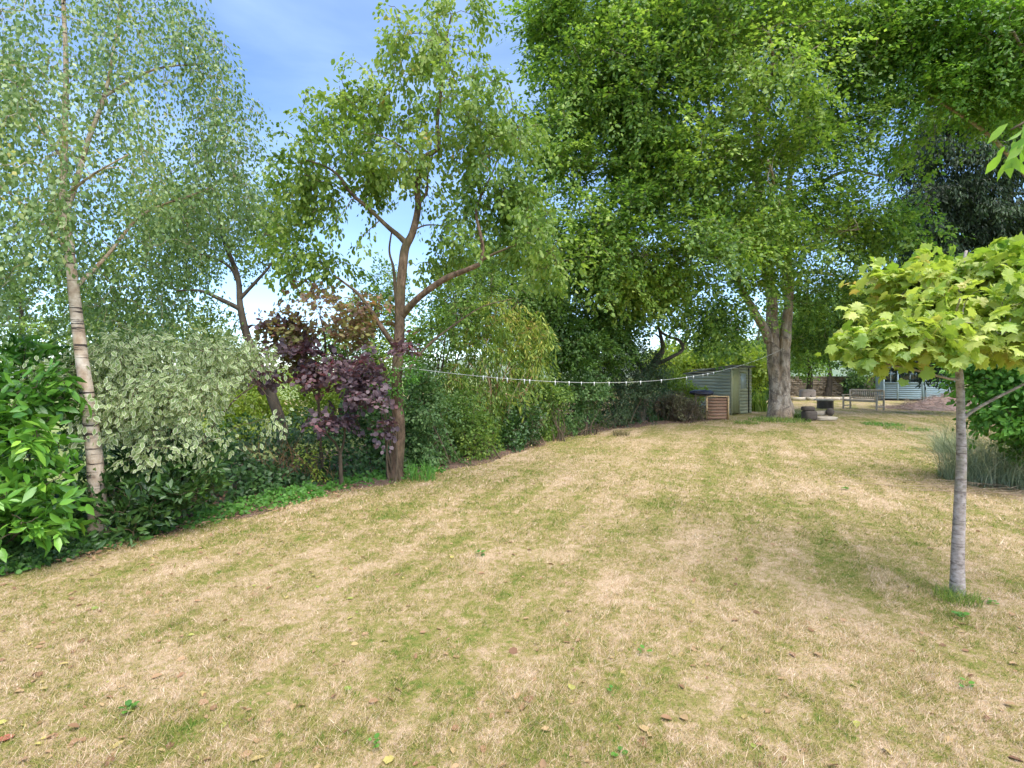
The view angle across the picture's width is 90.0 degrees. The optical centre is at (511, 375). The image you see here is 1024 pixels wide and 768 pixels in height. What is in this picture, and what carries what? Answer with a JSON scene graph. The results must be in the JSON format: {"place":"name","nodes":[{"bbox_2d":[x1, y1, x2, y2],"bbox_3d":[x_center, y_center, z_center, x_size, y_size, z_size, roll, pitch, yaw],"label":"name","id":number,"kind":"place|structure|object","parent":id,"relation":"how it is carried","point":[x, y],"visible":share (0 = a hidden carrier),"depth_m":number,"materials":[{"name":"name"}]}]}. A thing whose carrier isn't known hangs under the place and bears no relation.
{"place":"outdoors","nodes":[
{"label":"outdoors","id":0,"kind":"place"},
{"bbox_2d":[0,416,724,575],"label":"soil bed","id":1,"kind":"object","parent":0,"point":[474,461],"visible":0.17,"depth_m":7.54,"materials":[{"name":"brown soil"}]},
{"bbox_2d":[0,333,96,562],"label":"cherry laurel","id":2,"kind":"object","parent":1,"relation":"on","point":[27,498],"visible":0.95,"depth_m":4.14,"materials":[{"name":"green plant"}]},
{"bbox_2d":[0,502,138,575],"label":"ivy","id":3,"kind":"object","parent":1,"relation":"on","point":[24,552],"visible":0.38,"depth_m":4.16,"materials":[{"name":"green plant"}]},
{"bbox_2d":[0,0,278,534],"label":"silver birch","id":4,"kind":"object","parent":1,"relation":"on","point":[61,221],"visible":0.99,"depth_m":4.88,"materials":[{"name":"green plant"}]},
{"bbox_2d":[14,316,293,486],"bbox_3d":[-3.465,0.378,5.332,2.099,2.059,1.789,0,0,0],"label":"variegated bush","id":5,"kind":"object","parent":1,"relation":"on","point":[150,398],"visible":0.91,"depth_m":5.00,"materials":[{"name":"green plant"}]},
{"bbox_2d":[71,432,236,548],"bbox_3d":[-3.427,1.058,4.885,1.291,1.022,1.420,0,0,0],"label":"evergreen shrub","id":6,"kind":"object","parent":1,"relation":"on","point":[171,489],"visible":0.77,"depth_m":4.72,"materials":[{"name":"green plant"}]},
{"bbox_2d":[37,162,313,460],"bbox_3d":[-5.756,-1.079,9.169,4.140,5.480,2.705,0,0,0],"label":"crooked tree","id":7,"kind":"object","parent":1,"relation":"on","point":[239,306],"visible":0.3,"depth_m":8.94,"materials":[{"name":"green plant"}]},
{"bbox_2d":[3,405,385,522],"bbox_3d":[-3.862,0.979,6.405,2.360,1.079,5.343,0,0,32],"label":"ivy","id":8,"kind":"object","parent":1,"relation":"on","point":[249,477],"visible":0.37,"depth_m":7.13,"materials":[{"name":"green plant"}]},
{"bbox_2d":[0,462,449,574],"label":"ground herbs","id":9,"kind":"object","parent":1,"relation":"on","point":[263,500],"visible":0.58,"depth_m":5.78,"materials":[{"name":"green plant"}]},
{"bbox_2d":[221,433,333,482],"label":"bramble","id":10,"kind":"object","parent":1,"relation":"on","point":[283,460],"visible":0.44,"depth_m":6.93,"materials":[{"name":"green plant"}]},
{"bbox_2d":[292,439,336,482],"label":"spindly bush","id":11,"kind":"object","parent":1,"relation":"on","point":[307,456],"visible":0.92,"depth_m":6.85,"materials":[{"name":"green plant"}]},
{"bbox_2d":[252,278,394,478],"bbox_3d":[-2.533,0.093,7.079,2.033,2.894,1.498,0,0,0],"label":"smoke bush","id":12,"kind":"object","parent":1,"relation":"on","point":[353,325],"visible":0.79,"depth_m":6.89,"materials":[{"name":"brown plant"}]},
{"bbox_2d":[243,311,420,484],"bbox_3d":[-2.319,0.330,6.684,2.395,2.403,1.172,0,0,0],"label":"smoke bush","id":13,"kind":"object","parent":1,"relation":"on","point":[354,381],"visible":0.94,"depth_m":6.56,"materials":[{"name":"purple plant"}]},
{"bbox_2d":[314,249,417,441],"bbox_3d":[-3.394,-0.694,11.827,2.664,4.559,2.775,0,0,0],"label":"hedgerow tree","id":14,"kind":"object","parent":1,"relation":"on","point":[381,344],"visible":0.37,"depth_m":11.77,"materials":[{"name":"green plant"}]},
{"bbox_2d":[369,354,426,481],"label":"elder bush","id":15,"kind":"object","parent":1,"relation":"on","point":[413,381],"visible":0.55,"depth_m":7.15,"materials":[{"name":"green plant"}]},
{"bbox_2d":[244,0,588,479],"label":"plum tree","id":16,"kind":"object","parent":1,"relation":"on","point":[527,222],"visible":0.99,"depth_m":7.05,"materials":[{"name":"green plant"}]},
{"bbox_2d":[389,349,781,382],"bbox_3d":[3.946,-0.400,12.589,15.598,1.088,0.247,0,0,-44],"label":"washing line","id":17,"kind":"object","parent":16,"relation":"attached to","point":[554,381],"visible":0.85,"depth_m":9.48,"materials":[{"name":"white plastic"}]},
{"bbox_2d":[389,355,472,469],"bbox_3d":[-1.442,0.583,8.662,1.496,1.915,1.266,0,0,40],"label":"dogwood","id":18,"kind":"object","parent":1,"relation":"on","point":[416,402],"visible":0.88,"depth_m":8.48,"materials":[{"name":"green plant"}]},
{"bbox_2d":[388,214,544,436],"bbox_3d":[-1.004,-1.230,12.002,2.538,5.502,4.434,0,0,40],"label":"hawthorn","id":19,"kind":"object","parent":1,"relation":"on","point":[451,315],"visible":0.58,"depth_m":11.44,"materials":[{"name":"green plant"}]},
{"bbox_2d":[431,386,504,460],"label":"privet bush","id":20,"kind":"object","parent":1,"relation":"on","point":[471,424],"visible":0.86,"depth_m":9.21,"materials":[{"name":"green plant"}]},
{"bbox_2d":[403,353,546,444],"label":"dry stems","id":21,"kind":"object","parent":1,"relation":"on","point":[503,392],"visible":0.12,"depth_m":10.81,"materials":[{"name":"brown plant"}]},
{"bbox_2d":[432,291,561,445],"bbox_3d":[-0.406,-0.256,11.503,2.554,3.551,3.342,0,0,28],"label":"bamboo clump","id":22,"kind":"object","parent":1,"relation":"on","point":[499,346],"visible":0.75,"depth_m":11.25,"materials":[{"name":"green plant"}]},
{"bbox_2d":[331,374,691,468],"bbox_3d":[1.415,0.705,13.953,3.069,1.684,13.819,0,0,40],"label":"ivy","id":23,"kind":"object","parent":1,"relation":"on","point":[375,415],"visible":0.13,"depth_m":8.74,"materials":[{"name":"green plant"}]},
{"bbox_2d":[434,240,592,374],"bbox_3d":[0.026,-1.281,15.108,5.158,5.766,3.173,0,0,-18],"label":"hedgerow tree","id":24,"kind":"object","parent":1,"relation":"on","point":[497,307],"visible":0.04,"depth_m":14.70,"materials":[{"name":"green plant"}]},
{"bbox_2d":[491,396,547,451],"bbox_3d":[0.117,0.975,10.665,1.218,1.142,1.795,0,0,30],"label":"camellia","id":25,"kind":"object","parent":1,"relation":"on","point":[524,431],"visible":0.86,"depth_m":10.45,"materials":[{"name":"green plant"}]},
{"bbox_2d":[509,369,579,441],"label":"holly bush","id":26,"kind":"object","parent":1,"relation":"on","point":[548,393],"visible":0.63,"depth_m":11.88,"materials":[{"name":"green plant"}]},
{"bbox_2d":[505,278,645,420],"bbox_3d":[1.850,-0.638,14.267,4.752,4.299,3.152,0,0,-29],"label":"hazel bush","id":27,"kind":"object","parent":1,"relation":"on","point":[577,343],"visible":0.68,"depth_m":13.72,"materials":[{"name":"green plant"}]},
{"bbox_2d":[552,366,616,435],"bbox_3d":[1.848,0.613,13.655,1.678,1.852,1.993,0,0,33],"label":"viburnum","id":28,"kind":"object","parent":1,"relation":"on","point":[587,396],"visible":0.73,"depth_m":13.32,"materials":[{"name":"green plant"}]},
{"bbox_2d":[560,409,617,435],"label":"box bush","id":29,"kind":"object","parent":1,"relation":"on","point":[573,427],"visible":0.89,"depth_m":13.05,"materials":[{"name":"green plant"}]},
{"bbox_2d":[567,271,690,421],"bbox_3d":[3.333,-1.029,16.081,4.152,5.126,2.742,0,0,-36],"label":"gnarled tree","id":30,"kind":"object","parent":1,"relation":"on","point":[659,336],"visible":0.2,"depth_m":16.24,"materials":[{"name":"green plant"}]},
{"bbox_2d":[595,344,676,428],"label":"yew bush","id":31,"kind":"object","parent":1,"relation":"on","point":[639,391],"visible":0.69,"depth_m":15.23,"materials":[{"name":"green plant"}]},
{"bbox_2d":[648,388,714,422],"bbox_3d":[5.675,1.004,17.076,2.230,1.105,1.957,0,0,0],"label":"faded bush","id":32,"kind":"object","parent":1,"relation":"on","point":[680,408],"visible":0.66,"depth_m":16.75,"materials":[{"name":"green plant"}]},
{"bbox_2d":[0,352,873,377],"bbox_3d":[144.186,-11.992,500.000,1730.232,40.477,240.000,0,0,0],"label":"distant hill","id":33,"kind":"structure","parent":0,"point":[835,372],"depth_m":407.64,"materials":[{"name":"green plant"}]},
{"bbox_2d":[10,378,968,484],"bbox_3d":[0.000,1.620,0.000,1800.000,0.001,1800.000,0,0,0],"label":"ground","id":34,"kind":"structure","parent":0,"point":[248,445],"depth_m":12.86,"materials":[{"name":"green plant"}]},
{"bbox_2d":[0,255,101,429],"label":"hedgerow tree","id":35,"kind":"object","parent":34,"relation":"on","point":[44,325],"visible":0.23,"depth_m":11.02,"materials":[{"name":"green plant"}]},
{"bbox_2d":[69,318,257,432],"bbox_3d":[-8.826,-0.009,12.982,4.506,3.187,2.769,0,0,0],"label":"hedgerow tree","id":36,"kind":"object","parent":34,"relation":"on","point":[186,343],"visible":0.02,"depth_m":12.94,"materials":[{"name":"green plant"}]},
{"bbox_2d":[195,377,295,444],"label":"wild bush","id":37,"kind":"object","parent":34,"relation":"on","point":[249,400],"visible":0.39,"depth_m":11.60,"materials":[{"name":"green plant"}]},
{"bbox_2d":[251,360,346,438],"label":"wild bush","id":38,"kind":"object","parent":34,"relation":"on","point":[307,401],"visible":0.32,"depth_m":12.75,"materials":[{"name":"green plant"}]},
{"bbox_2d":[284,351,382,408],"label":"wild bush","id":39,"kind":"object","parent":34,"relation":"on","point":[323,389],"depth_m":15.63,"materials":[{"name":"green plant"}]},
{"bbox_2d":[325,356,402,429],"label":"wild bush","id":40,"kind":"object","parent":34,"relation":"on","point":[352,396],"visible":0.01,"depth_m":13.65,"materials":[{"name":"green plant"}]},
{"bbox_2d":[636,329,735,397],"bbox_3d":[10.119,-0.631,30.052,6.195,4.690,4.661,0,0,0],"label":"hedgerow tree","id":41,"kind":"object","parent":34,"relation":"on","point":[685,363],"visible":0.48,"depth_m":28.88,"materials":[{"name":"green plant"}]},
{"bbox_2d":[640,335,824,376],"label":"hedgerow tree","id":42,"kind":"object","parent":34,"relation":"on","point":[748,342],"depth_m":59.78,"materials":[{"name":"green plant"}]},
{"bbox_2d":[778,294,837,396],"bbox_3d":[19.703,-1.993,34.628,4.344,7.466,5.246,0,0,0],"label":"hedgerow tree","id":43,"kind":"object","parent":34,"relation":"on","point":[808,376],"visible":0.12,"depth_m":33.81,"materials":[{"name":"green plant"}]},
{"bbox_2d":[815,0,1023,261],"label":"beech tree","id":44,"kind":"object","parent":34,"relation":"on","point":[972,76],"visible":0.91,"depth_m":14.45,"materials":[{"name":"green plant"}]},
{"bbox_2d":[0,393,1023,767],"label":"lawn","id":45,"kind":"structure","parent":0,"point":[384,631],"depth_m":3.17,"materials":[{"name":"beige plant"}]},
{"bbox_2d":[0,734,14,740],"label":"fallen leaf","id":46,"kind":"object","parent":45,"relation":"on","point":[8,736],"visible":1,"depth_m":2.13,"materials":[{"name":"red plant"}]},
{"bbox_2d":[118,700,139,713],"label":"weed","id":47,"kind":"object","parent":45,"relation":"on","point":[128,703],"visible":1,"depth_m":2.31,"materials":[{"name":"green plant"}]},
{"bbox_2d":[241,750,251,757],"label":"fallen leaf","id":48,"kind":"object","parent":45,"relation":"on","point":[246,752],"visible":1,"depth_m":2.04,"materials":[{"name":"beige plant"}]},
{"bbox_2d":[368,733,379,747],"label":"weed","id":49,"kind":"object","parent":45,"relation":"on","point":[375,737],"visible":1,"depth_m":2.10,"materials":[{"name":"green plant"}]},
{"bbox_2d":[383,755,394,763],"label":"fallen leaf","id":50,"kind":"object","parent":45,"relation":"on","point":[388,758],"visible":1,"depth_m":2.02,"materials":[{"name":"yellow plant"}]},
{"bbox_2d":[404,455,440,481],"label":"iris clump","id":51,"kind":"object","parent":45,"relation":"on","point":[428,473],"visible":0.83,"depth_m":7.29,"materials":[{"name":"green plant"}]},
{"bbox_2d":[0,428,1023,767],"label":"leaf litter","id":52,"kind":"object","parent":45,"relation":"on","point":[542,762],"visible":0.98,"depth_m":2.43,"materials":[{"name":"brown plant"}]},
{"bbox_2d":[509,647,516,653],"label":"fallen leaf","id":53,"kind":"object","parent":45,"relation":"on","point":[512,650],"visible":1,"depth_m":2.80,"materials":[{"name":"brown plant"}]},
{"bbox_2d":[524,695,532,701],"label":"fallen leaf","id":54,"kind":"object","parent":45,"relation":"on","point":[530,698],"visible":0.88,"depth_m":2.38,"materials":[{"name":"brown plant"}]},
{"bbox_2d":[611,746,627,755],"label":"weed","id":55,"kind":"object","parent":45,"relation":"on","point":[616,754],"visible":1,"depth_m":2.04,"materials":[{"name":"green plant"}]},
{"bbox_2d":[612,429,630,435],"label":"grass tuft","id":56,"kind":"object","parent":45,"relation":"on","point":[621,433],"visible":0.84,"depth_m":12.74,"materials":[{"name":"beige plant"}]},
{"bbox_2d":[638,645,651,652],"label":"weed","id":57,"kind":"object","parent":45,"relation":"on","point":[642,646],"visible":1,"depth_m":2.77,"materials":[{"name":"green plant"}]},
{"bbox_2d":[651,365,708,404],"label":"climbing plant","id":58,"kind":"object","parent":45,"relation":"on","point":[681,385],"visible":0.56,"depth_m":18.70,"materials":[{"name":"green plant"}]},
{"bbox_2d":[695,395,728,419],"bbox_3d":[6.934,1.095,17.774,0.875,0.830,0.700,0,0,-12],"label":"wooden crate","id":59,"kind":"object","parent":45,"relation":"on","point":[718,405],"visible":0.9,"depth_m":17.49,"materials":[{"name":"orange wood"}]},
{"bbox_2d":[689,390,713,395],"bbox_3d":[6.598,0.588,17.867,0.865,0.225,0.542,0,0,0],"label":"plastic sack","id":60,"kind":"object","parent":59,"relation":"on","point":[704,392],"visible":0.96,"depth_m":17.71,"materials":[{"name":"black plastic"}]},
{"bbox_2d":[490,0,943,417],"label":"beech tree","id":61,"kind":"object","parent":45,"relation":"on","point":[653,165],"visible":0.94,"depth_m":14.02,"materials":[{"name":"green plant"}]},
{"bbox_2d":[683,365,754,414],"bbox_3d":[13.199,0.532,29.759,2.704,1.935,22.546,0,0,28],"label":"garden shed","id":62,"kind":"structure","parent":45,"relation":"on","point":[734,384],"depth_m":20.19,"materials":[{"name":"wood"}]},
{"bbox_2d":[732,369,738,413],"bbox_3d":[8.647,0.580,19.870,0.495,1.740,0.030,0,0,-37],"label":"door","id":63,"kind":"structure","parent":62,"relation":"in","point":[735,372],"depth_m":19.87,"materials":[{"name":"green wood"}]},
{"bbox_2d":[740,373,745,388],"bbox_3d":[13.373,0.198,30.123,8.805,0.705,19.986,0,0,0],"label":"window","id":64,"kind":"structure","parent":62,"relation":"in","point":[743,375],"depth_m":20.27,"materials":[{"name":"glass"}]},
{"bbox_2d":[713,329,768,395],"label":"hedgerow tree","id":65,"kind":"object","parent":45,"relation":"on","point":[759,370],"visible":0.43,"depth_m":28.65,"materials":[{"name":"green plant"}]},
{"bbox_2d":[733,419,758,424],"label":"grass tuft","id":66,"kind":"object","parent":45,"relation":"on","point":[744,421],"visible":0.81,"depth_m":15.99,"materials":[{"name":"green plant"}]},
{"bbox_2d":[749,390,768,411],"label":"flower clump","id":67,"kind":"object","parent":45,"relation":"on","point":[761,404],"visible":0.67,"depth_m":21.52,"materials":[{"name":"green plant"}]},
{"bbox_2d":[749,332,797,398],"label":"hedgerow tree","id":68,"kind":"object","parent":45,"relation":"on","point":[766,391],"visible":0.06,"depth_m":32.43,"materials":[{"name":"green plant"}]},
{"bbox_2d":[746,415,810,422],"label":"grass tuft","id":69,"kind":"object","parent":45,"relation":"on","point":[771,419],"visible":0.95,"depth_m":16.96,"materials":[{"name":"green plant"}]},
{"bbox_2d":[792,410,800,418],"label":"nettle clump","id":70,"kind":"object","parent":45,"relation":"on","point":[796,415],"visible":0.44,"depth_m":18.19,"materials":[{"name":"green plant"}]},
{"bbox_2d":[799,389,815,396],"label":"stone block","id":71,"kind":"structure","parent":45,"relation":"on","point":[806,392],"depth_m":33.76,"materials":[{"name":"grey stone"}]},
{"bbox_2d":[801,411,817,420],"bbox_3d":[9.948,1.321,17.144,0.430,0.359,0.354,0,0,-11],"label":"wood block","id":72,"kind":"object","parent":45,"relation":"on","point":[810,415],"depth_m":16.99,"materials":[{"name":"grey wood"}]},
{"bbox_2d":[817,411,826,415],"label":"stone slab","id":73,"kind":"structure","parent":45,"relation":"on","point":[821,413],"depth_m":17.66,"materials":[{"name":"beige stone"}]},
{"bbox_2d":[814,399,833,408],"bbox_3d":[14.152,1.268,23.233,0.640,0.447,0.580,0,0,8],"label":"fire pit","id":74,"kind":"object","parent":45,"relation":"on","point":[825,403],"visible":0.97,"depth_m":23.01,"materials":[{"name":"black metal"}]},
{"bbox_2d":[817,416,837,420],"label":"stone slab","id":75,"kind":"structure","parent":45,"relation":"on","point":[825,418],"depth_m":17.12,"materials":[{"name":"beige stone"}]},
{"bbox_2d":[825,408,834,415],"bbox_3d":[10.909,1.236,17.567,0.281,0.268,0.262,0,0,0],"label":"tree stump","id":76,"kind":"object","parent":75,"relation":"on","point":[830,411],"visible":0.99,"depth_m":17.48,"materials":[{"name":"grey wood"}]},
{"bbox_2d":[814,293,846,396],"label":"hedgerow tree","id":77,"kind":"object","parent":45,"relation":"on","point":[828,391],"depth_m":37.86,"materials":[{"name":"green plant"}]},
{"bbox_2d":[790,376,873,395],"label":"stone wall","id":78,"kind":"structure","parent":45,"relation":"on","point":[819,386],"depth_m":38.15,"materials":[{"name":"stone"}]},
{"bbox_2d":[842,373,870,395],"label":"wall ivy","id":79,"kind":"object","parent":78,"relation":"attached to","point":[855,385],"depth_m":37.94,"materials":[{"name":"green plant"}]},
{"bbox_2d":[791,397,873,400],"bbox_3d":[19.666,1.399,31.478,4.921,0.244,0.488,0,0,0],"label":"stone edging","id":80,"kind":"object","parent":45,"relation":"on","point":[808,398],"visible":0.59,"depth_m":31.34,"materials":[{"name":"beige stone"}]},
{"bbox_2d":[836,361,875,396],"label":"hedgerow tree","id":81,"kind":"object","parent":45,"relation":"on","point":[860,378],"visible":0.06,"depth_m":35.19,"materials":[{"name":"green plant"}]},
{"bbox_2d":[842,389,884,410],"bbox_3d":[15.727,1.049,22.943,0.620,0.902,1.505,0,0,-26],"label":"garden bench","id":82,"kind":"object","parent":45,"relation":"on","point":[855,393],"visible":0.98,"depth_m":23.04,"materials":[{"name":"grey wood"}]},
{"bbox_2d":[860,420,903,426],"bbox_3d":[11.369,1.434,15.627,1.162,0.152,1.324,0,0,-37],"label":"weed patch","id":83,"kind":"object","parent":45,"relation":"on","point":[884,423],"visible":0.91,"depth_m":15.58,"materials":[{"name":"green plant"}]},
{"bbox_2d":[882,425,933,431],"bbox_3d":[11.068,1.448,14.400,1.223,0.124,1.226,0,0,-31],"label":"weed patch","id":84,"kind":"object","parent":45,"relation":"on","point":[888,427],"visible":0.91,"depth_m":14.33,"materials":[{"name":"green plant"}]},
{"bbox_2d":[854,387,977,410],"bbox_3d":[19.934,0.939,23.384,6.073,1.395,5.070,0,0,0],"label":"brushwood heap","id":85,"kind":"object","parent":45,"relation":"on","point":[930,403],"visible":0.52,"depth_m":23.02,"materials":[{"name":"brown wood"}]},
{"bbox_2d":[815,231,1023,596],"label":"sycamore sapling","id":86,"kind":"object","parent":45,"relation":"on","point":[959,313],"visible":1,"depth_m":3.26,"materials":[{"name":"green plant"}]},
{"bbox_2d":[830,457,1023,503],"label":"dead stalks","id":87,"kind":"object","parent":45,"relation":"on","point":[987,490],"visible":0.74,"depth_m":6.75,"materials":[{"name":"beige plant"}]},
{"bbox_2d":[831,405,1023,489],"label":"broom bush","id":88,"kind":"object","parent":45,"relation":"on","point":[982,468],"visible":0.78,"depth_m":7.16,"materials":[{"name":"plant"}]},
{"bbox_2d":[901,421,989,452],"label":"broom bush","id":89,"kind":"object","parent":45,"relation":"on","point":[942,438],"visible":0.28,"depth_m":10.30,"materials":[{"name":"plant"}]},
{"bbox_2d":[874,106,1023,391],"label":"conifer tree","id":90,"kind":"object","parent":45,"relation":"on","point":[987,209],"visible":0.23,"depth_m":19.12,"materials":[{"name":"green plant"}]},
{"bbox_2d":[951,611,969,616],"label":"weed","id":91,"kind":"object","parent":45,"relation":"on","point":[960,613],"visible":1,"depth_m":3.15,"materials":[{"name":"green plant"}]},
{"bbox_2d":[930,578,991,608],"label":"grass tuft","id":92,"kind":"object","parent":45,"relation":"on","point":[956,598],"visible":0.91,"depth_m":3.39,"materials":[{"name":"green plant"}]},
{"bbox_2d":[959,677,974,687],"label":"weed","id":93,"kind":"object","parent":45,"relation":"on","point":[970,682],"visible":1,"depth_m":2.46,"materials":[{"name":"green plant"}]},
{"bbox_2d":[931,363,1023,468],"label":"laurel hedge","id":94,"kind":"object","parent":45,"relation":"on","point":[1005,413],"visible":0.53,"depth_m":6.82,"materials":[{"name":"green plant"}]},
{"bbox_2d":[985,121,1023,180],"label":"cherry tree","id":95,"kind":"object","parent":45,"relation":"on","point":[1012,161],"visible":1,"depth_m":1.63,"materials":[{"name":"green plant"}]},
{"bbox_2d":[0,0,1023,371],"label":"sky","id":96,"kind":"structure","parent":0,"point":[288,47],"materials":[{"name":"blue"}]},
{"bbox_2d":[801,406,814,410],"bbox_3d":[9.911,1.091,17.142,0.377,0.157,0.320,0,0,0],"label":"wood block","id":97,"kind":"object","parent":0,"point":[807,408],"depth_m":17.01,"materials":[{"name":"wood"}]},
{"bbox_2d":[875,366,953,400],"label":"summer house","id":98,"kind":"structure","parent":0,"point":[892,388],"depth_m":30.97,"materials":[{"name":"blue wood"}]},
{"bbox_2d":[885,368,896,381],"bbox_3d":[23.098,-0.060,31.255,0.600,0.860,0.041,0,0,25],"label":"window","id":99,"kind":"structure","parent":98,"relation":"in","point":[890,378],"depth_m":31.24,"materials":[{"name":"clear glass"}]},
{"bbox_2d":[899,368,920,381],"bbox_3d":[23.981,-0.060,30.847,1.120,0.860,0.041,0,0,25],"label":"window","id":100,"kind":"structure","parent":98,"relation":"in","point":[907,377],"depth_m":30.82,"materials":[{"name":"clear glass"}]}
]}

